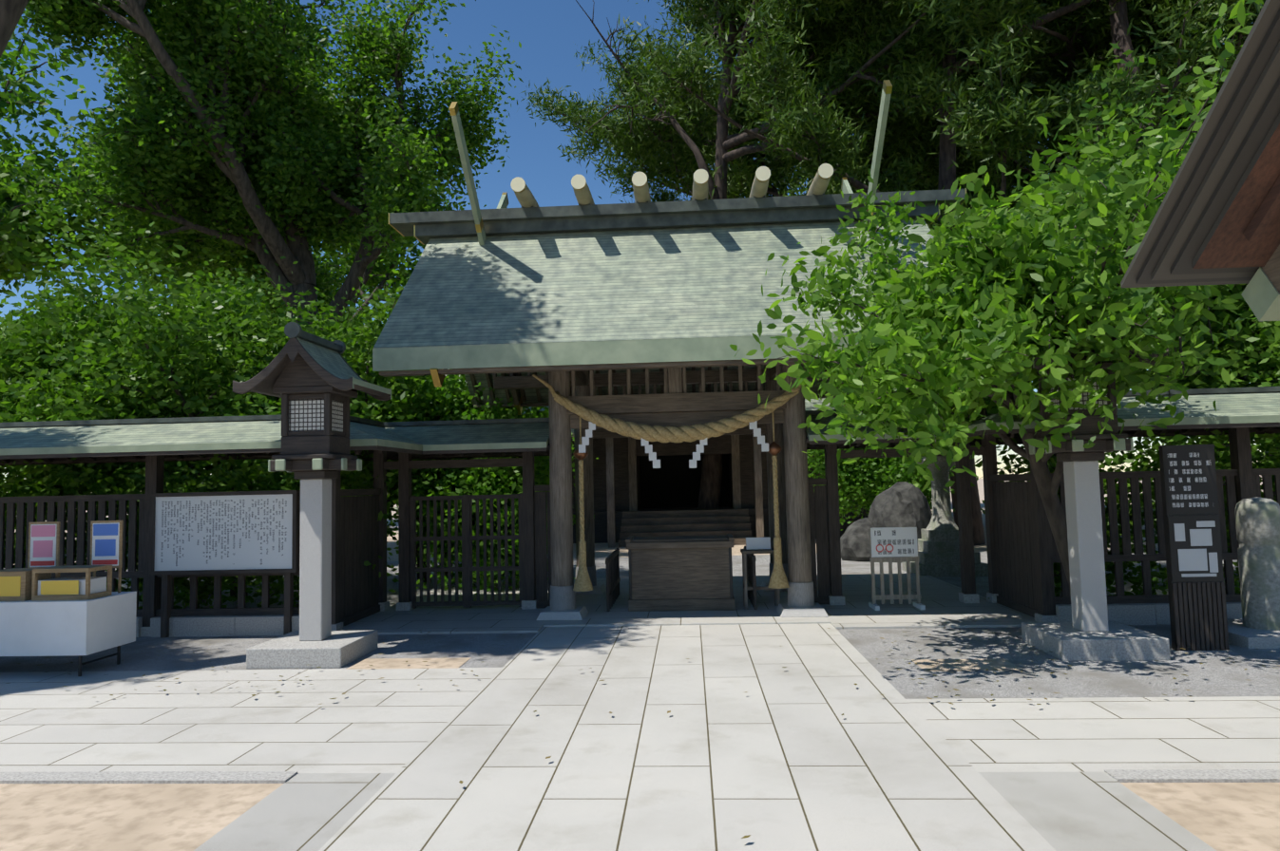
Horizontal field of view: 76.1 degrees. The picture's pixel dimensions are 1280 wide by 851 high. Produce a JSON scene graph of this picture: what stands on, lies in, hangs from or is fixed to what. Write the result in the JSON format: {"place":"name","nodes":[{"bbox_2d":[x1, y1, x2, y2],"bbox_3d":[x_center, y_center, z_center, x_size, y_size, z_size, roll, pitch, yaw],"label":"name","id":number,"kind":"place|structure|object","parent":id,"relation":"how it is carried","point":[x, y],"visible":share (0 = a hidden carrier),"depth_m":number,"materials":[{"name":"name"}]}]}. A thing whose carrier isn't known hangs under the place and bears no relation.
{"place":"outdoors","nodes":[
{"label":"outdoors","id":0,"kind":"place"},
{"bbox_2d":[0,0,220,57],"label":"zelkova tree","id":1,"kind":"object","parent":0,"point":[11,11],"depth_m":8.42,"materials":[{"name":"plant"}]},
{"bbox_2d":[0,0,1260,493],"label":"sky","id":2,"kind":"structure","parent":0,"point":[549,32],"materials":[{"name":"blue"}]},
{"bbox_2d":[0,475,1279,850],"bbox_3d":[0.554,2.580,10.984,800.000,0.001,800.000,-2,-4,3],"label":"sand ground","id":3,"kind":"structure","parent":0,"point":[194,817],"depth_m":4.59,"materials":[{"name":"beige sand"}]},
{"bbox_2d":[0,8,99,295],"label":"tree","id":4,"kind":"object","parent":3,"relation":"on","point":[14,256],"depth_m":30.95,"materials":[{"name":"green plant"}]},
{"bbox_2d":[39,28,452,356],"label":"tree","id":5,"kind":"object","parent":3,"relation":"on","point":[381,264],"depth_m":40.30,"materials":[{"name":"green plant"}]},
{"bbox_2d":[0,668,501,773],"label":"stone pavement","id":6,"kind":"structure","parent":3,"relation":"on","point":[394,720],"depth_m":6.56,"materials":[{"name":"grey stone"}]},
{"bbox_2d":[0,520,136,676],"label":"display table","id":7,"kind":"object","parent":6,"relation":"on","point":[43,613],"visible":0.94,"depth_m":8.33,"materials":[{"name":"fabric"}]},
{"bbox_2d":[0,0,523,339],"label":"tree","id":8,"kind":"object","parent":3,"relation":"on","point":[180,187],"depth_m":19.44,"materials":[{"name":"green plant"}]},
{"bbox_2d":[193,773,395,850],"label":"paving border","id":9,"kind":"object","parent":3,"relation":"on","point":[307,812],"visible":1,"depth_m":4.58,"materials":[{"name":"grey stone"}]},
{"bbox_2d":[0,548,1279,699],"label":"gravel bed","id":10,"kind":"object","parent":3,"relation":"on","point":[1218,674],"depth_m":8.53,"materials":[{"name":"grey gravel"}]},
{"bbox_2d":[0,290,50,332],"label":"evergreen tree","id":11,"kind":"object","parent":10,"relation":"on","point":[7,296],"visible":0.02,"depth_m":16.88,"materials":[{"name":"green plant"}]},
{"bbox_2d":[0,205,205,562],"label":"bush","id":12,"kind":"object","parent":10,"relation":"on","point":[30,337],"depth_m":12.47,"materials":[{"name":"green plant"}]},
{"bbox_2d":[0,216,362,596],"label":"bush","id":13,"kind":"object","parent":10,"relation":"on","point":[199,322],"depth_m":12.34,"materials":[{"name":"green plant"}]},
{"bbox_2d":[0,377,417,609],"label":"hedge","id":14,"kind":"object","parent":10,"relation":"on","point":[264,475],"visible":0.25,"depth_m":12.10,"materials":[{"name":"green plant"}]},
{"bbox_2d":[149,490,299,637],"bbox_3d":[-5.238,1.751,10.340,1.900,1.825,0.155,-2,-4,3],"label":"notice board","id":15,"kind":"object","parent":10,"relation":"on","point":[230,532],"visible":0.98,"depth_m":10.31,"materials":[{"name":"white paint"}]},
{"bbox_2d":[6,630,521,705],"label":"fallen leaves","id":16,"kind":"object","parent":10,"relation":"on","point":[257,674],"visible":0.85,"depth_m":7.91,"materials":[{"name":"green plant"}]},
{"bbox_2d":[0,449,551,637],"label":"wooden fence","id":17,"kind":"object","parent":10,"relation":"on","point":[358,590],"visible":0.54,"depth_m":11.32,"materials":[{"name":"brown wood"}]},
{"bbox_2d":[0,415,549,465],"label":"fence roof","id":18,"kind":"structure","parent":17,"relation":"on","point":[252,437],"depth_m":10.59,"materials":[{"name":"green metal"}]},
{"bbox_2d":[232,322,391,669],"bbox_3d":[-3.552,0.740,8.969,1.280,3.574,1.150,-2,-4,3],"label":"lantern","id":19,"kind":"object","parent":10,"relation":"on","point":[315,383],"visible":1,"depth_m":8.77,"materials":[{"name":"stone"}]},
{"bbox_2d":[196,261,572,586],"bbox_3d":[-4.729,0.345,15.364,6.766,6.245,5.386,-2,-4,3],"label":"bush","id":20,"kind":"object","parent":10,"relation":"on","point":[356,352],"depth_m":14.21,"materials":[{"name":"green plant"}]},
{"bbox_2d":[345,657,471,669],"bbox_3d":[-2.379,2.461,8.459,1.150,0.001,0.500,-2,-4,3],"label":"soil patch","id":21,"kind":"object","parent":10,"relation":"on","point":[413,663],"visible":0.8,"depth_m":8.45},
{"bbox_2d":[341,337,598,580],"bbox_3d":[-3.629,0.410,16.041,5.657,5.443,4.950,-2,-4,3],"label":"bush","id":22,"kind":"object","parent":10,"relation":"on","point":[452,383],"depth_m":14.63,"materials":[{"name":"green plant"}]},
{"bbox_2d":[388,457,594,594],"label":"hedge","id":23,"kind":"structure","parent":10,"relation":"on","point":[446,491],"depth_m":14.05,"materials":[{"name":"green plant"}]},
{"bbox_2d":[340,573,1038,634],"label":"pavement","id":24,"kind":"structure","parent":10,"relation":"on","point":[945,607],"depth_m":11.00,"materials":[{"name":"grey stone"}]},
{"bbox_2d":[379,357,852,620],"bbox_3d":[0.567,-0.079,12.421,7.440,5.434,4.720,-2,-4,3],"label":"gate frame","id":25,"kind":"object","parent":24,"relation":"on","point":[673,403],"visible":0.46,"depth_m":11.12,"materials":[{"name":"wood"}]},
{"bbox_2d":[573,417,592,592],"bbox_3d":[-0.788,1.024,11.031,0.278,2.370,0.278,-2,-4,3],"label":"bell rope","id":26,"kind":"object","parent":25,"relation":"attached to","point":[582,582],"visible":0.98,"depth_m":10.97,"materials":[{"name":"fabric"}]},
{"bbox_2d":[373,218,942,404],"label":"gate roof","id":27,"kind":"structure","parent":25,"relation":"on","point":[675,283],"depth_m":11.30,"materials":[{"name":"green metal"}]},
{"bbox_2d":[372,332,867,371],"bbox_3d":[0.552,-0.764,12.468,7.568,0.283,4.788,-2,-4,3],"label":"roof eave","id":28,"kind":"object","parent":27,"relation":"attached to","point":[713,349],"depth_m":10.15,"materials":[{"name":"green metal"}]},
{"bbox_2d":[532,372,810,442],"bbox_3d":[0.474,-0.257,10.924,3.854,0.985,0.235,-2,-4,3],"label":"shimenawa rope","id":29,"kind":"object","parent":25,"relation":"attached to","point":[679,434],"visible":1,"depth_m":10.82,"materials":[{"name":"fabric"}]},
{"bbox_2d":[578,420,768,468],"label":"paper streamers","id":30,"kind":"object","parent":29,"relation":"hanging from","point":[696,455],"visible":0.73,"depth_m":10.85,"materials":[{"name":"white paper"}]},
{"bbox_2d":[767,411,789,589],"bbox_3d":[1.807,0.955,10.879,0.278,2.370,0.278,-2,-4,3],"label":"bell rope","id":31,"kind":"object","parent":25,"relation":"attached to","point":[778,580],"visible":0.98,"depth_m":10.82,"materials":[{"name":"fabric"}]},
{"bbox_2d":[625,534,735,611],"bbox_3d":[0.584,2.094,11.718,1.510,1.000,0.780,-2,-4,3],"label":"offering box","id":32,"kind":"object","parent":24,"relation":"on","point":[684,573],"visible":1,"depth_m":11.37,"materials":[{"name":"brown wood"}]},
{"bbox_2d":[740,537,780,610],"bbox_3d":[1.693,2.066,11.502,0.520,0.977,0.400,-2,-4,3],"label":"table","id":33,"kind":"object","parent":24,"relation":"on","point":[757,545],"visible":0.71,"depth_m":11.45,"materials":[{"name":"brown wood"}]},
{"bbox_2d":[868,527,925,611],"bbox_3d":[3.485,1.943,11.181,0.660,1.095,0.400,-2,-4,3],"label":"sign","id":34,"kind":"object","parent":24,"relation":"on","point":[893,542],"visible":1,"depth_m":11.17,"materials":[{"name":"white wood"}]},
{"bbox_2d":[840,517,875,561],"bbox_3d":[4.961,2.640,18.230,1.280,1.144,1.199,-5,-6,44],"label":"boulder","id":35,"kind":"object","parent":10,"relation":"on","point":[854,541],"visible":0.4,"depth_m":17.88,"materials":[{"name":"grey stone"}]},
{"bbox_2d":[867,481,932,557],"bbox_3d":[5.781,2.343,17.897,1.422,2.208,1.290,-2,-4,3],"label":"boulder","id":36,"kind":"object","parent":10,"relation":"on","point":[902,505],"visible":0.52,"depth_m":17.73,"materials":[{"name":"grey stone"}]},
{"bbox_2d":[901,446,988,577],"bbox_3d":[5.656,1.178,15.389,1.240,3.180,1.240,-2,-4,3],"label":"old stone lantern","id":37,"kind":"object","parent":10,"relation":"on","point":[939,548],"visible":0.44,"depth_m":15.03,"materials":[{"name":"grey stone"}]},
{"bbox_2d":[910,658,1023,671],"bbox_3d":[3.117,2.293,7.835,0.900,0.001,0.500,-2,-4,3],"label":"soil patch","id":38,"kind":"object","parent":10,"relation":"on","point":[1000,664],"visible":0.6,"depth_m":7.82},
{"bbox_2d":[729,0,1263,592],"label":"cherry tree","id":39,"kind":"object","parent":10,"relation":"on","point":[956,327],"depth_m":7.65,"materials":[{"name":"green plant"}]},
{"bbox_2d":[807,427,1279,625],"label":"wooden fence","id":40,"kind":"object","parent":10,"relation":"on","point":[1022,555],"visible":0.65,"depth_m":9.98,"materials":[{"name":"brown wood"}]},
{"bbox_2d":[805,386,1279,449],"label":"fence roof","id":41,"kind":"structure","parent":40,"relation":"on","point":[1257,410],"depth_m":9.52,"materials":[{"name":"green metal"}]},
{"bbox_2d":[879,624,1278,705],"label":"fallen leaves","id":42,"kind":"object","parent":10,"relation":"on","point":[1030,688],"visible":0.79,"depth_m":7.25,"materials":[{"name":"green plant"}]},
{"bbox_2d":[1005,306,1170,661],"bbox_3d":[4.581,0.522,8.490,1.280,3.574,1.150,-2,-4,3],"label":"lantern","id":43,"kind":"object","parent":10,"relation":"on","point":[1090,633],"visible":0.46,"depth_m":8.29,"materials":[{"name":"stone"}]},
{"bbox_2d":[929,42,1279,576],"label":"evergreen tree","id":44,"kind":"object","parent":10,"relation":"on","point":[1084,164],"depth_m":11.43,"materials":[{"name":"green plant"}]},
{"bbox_2d":[970,324,1279,598],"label":"hedge","id":45,"kind":"object","parent":10,"relation":"on","point":[1258,459],"visible":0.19,"depth_m":11.23,"materials":[{"name":"green plant"}]},
{"bbox_2d":[1158,444,1229,650],"bbox_3d":[5.654,1.237,8.351,0.510,2.080,0.090,-2,-4,3],"label":"signboard","id":46,"kind":"object","parent":10,"relation":"on","point":[1197,606],"visible":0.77,"depth_m":8.31,"materials":[{"name":"black"}]},
{"bbox_2d":[1157,168,1279,462],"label":"evergreen tree","id":47,"kind":"object","parent":10,"relation":"on","point":[1247,359],"depth_m":12.01,"materials":[{"name":"green plant"}]},
{"bbox_2d":[1209,284,1279,440],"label":"evergreen tree","id":48,"kind":"object","parent":10,"relation":"on","point":[1269,350],"visible":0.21,"depth_m":11.45,"materials":[{"name":"green plant"}]},
{"bbox_2d":[1227,497,1279,649],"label":"stone monument","id":49,"kind":"object","parent":10,"relation":"on","point":[1257,528],"visible":1,"depth_m":8.67,"materials":[{"name":"grey stone"}]},
{"bbox_2d":[445,368,869,548],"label":"haiden hall","id":50,"kind":"structure","parent":3,"relation":"on","point":[636,494],"depth_m":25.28,"materials":[{"name":"brown wood"}]},
{"bbox_2d":[745,165,807,195],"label":"tree","id":51,"kind":"object","parent":3,"relation":"on","point":[797,185],"depth_m":46.21,"materials":[{"name":"green plant"}]},
{"bbox_2d":[806,402,955,531],"bbox_3d":[5.816,0.759,20.361,5.040,4.707,3.125,-5,-6,43],"label":"hedge","id":52,"kind":"object","parent":3,"relation":"on","point":[867,482],"depth_m":19.75,"materials":[{"name":"green plant"}]},
{"bbox_2d":[618,0,1261,545],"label":"pine tree","id":53,"kind":"object","parent":3,"relation":"on","point":[1007,116],"depth_m":19.33,"materials":[{"name":"green plant"}]},
{"bbox_2d":[906,696,1279,772],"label":"stone pavement","id":54,"kind":"structure","parent":3,"relation":"on","point":[1090,735],"depth_m":5.71,"materials":[{"name":"grey stone"}]},
{"bbox_2d":[978,772,1216,850],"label":"paving border","id":55,"kind":"object","parent":3,"relation":"on","point":[1080,811],"visible":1,"depth_m":4.35,"materials":[{"name":"grey stone"}]},
{"bbox_2d":[955,0,1278,499],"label":"pine tree","id":56,"kind":"object","parent":3,"relation":"on","point":[993,176],"depth_m":21.16,"materials":[{"name":"green plant"}]},
{"bbox_2d":[0,769,1279,783],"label":"stone curb","id":57,"kind":"structure","parent":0,"point":[1117,775],"depth_m":5.14,"materials":[{"name":"stone"}]},
{"bbox_2d":[388,79,966,415],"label":"roof ridge","id":58,"kind":"structure","parent":0,"point":[700,209],"depth_m":12.33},
{"bbox_2d":[318,623,1055,850],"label":"paving","id":59,"kind":"structure","parent":0,"point":[777,756],"depth_m":5.29,"materials":[{"name":"grey stone"}]},
{"bbox_2d":[458,628,899,839],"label":"fallen leaves","id":60,"kind":"object","parent":59,"relation":"on","point":[744,837],"visible":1,"depth_m":6.31,"materials":[{"name":"green plant"}]},
{"bbox_2d":[516,0,1095,223],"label":"pine tree","id":61,"kind":"object","parent":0,"point":[654,149],"depth_m":28.09,"materials":[{"name":"green plant"}]},
{"bbox_2d":[575,0,1067,509],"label":"pine tree","id":62,"kind":"object","parent":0,"point":[913,74],"depth_m":23.10,"materials":[{"name":"green plant"}]},
{"bbox_2d":[573,2,1107,221],"bbox_3d":[6.952,-14.436,32.119,19.957,36.631,19.120,-2,-4,3],"label":"pine tree","id":63,"kind":"object","parent":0,"point":[741,118],"depth_m":29.89,"materials":[{"name":"green plant"}]},
{"bbox_2d":[808,0,1195,182],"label":"pine tree","id":64,"kind":"object","parent":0,"point":[1100,7],"depth_m":20.19,"materials":[{"name":"green plant"}]},
{"bbox_2d":[858,0,1263,548],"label":"pine tree","id":65,"kind":"object","parent":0,"point":[991,5],"depth_m":21.58,"materials":[{"name":"green plant"}]},
{"bbox_2d":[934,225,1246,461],"bbox_3d":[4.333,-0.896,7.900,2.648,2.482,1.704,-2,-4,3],"label":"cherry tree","id":66,"kind":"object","parent":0,"point":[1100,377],"depth_m":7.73,"materials":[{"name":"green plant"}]},
{"bbox_2d":[1120,0,1279,321],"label":"roof","id":67,"kind":"structure","parent":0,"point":[1215,220],"depth_m":4.44,"materials":[{"name":"brown wood"}]}
]}

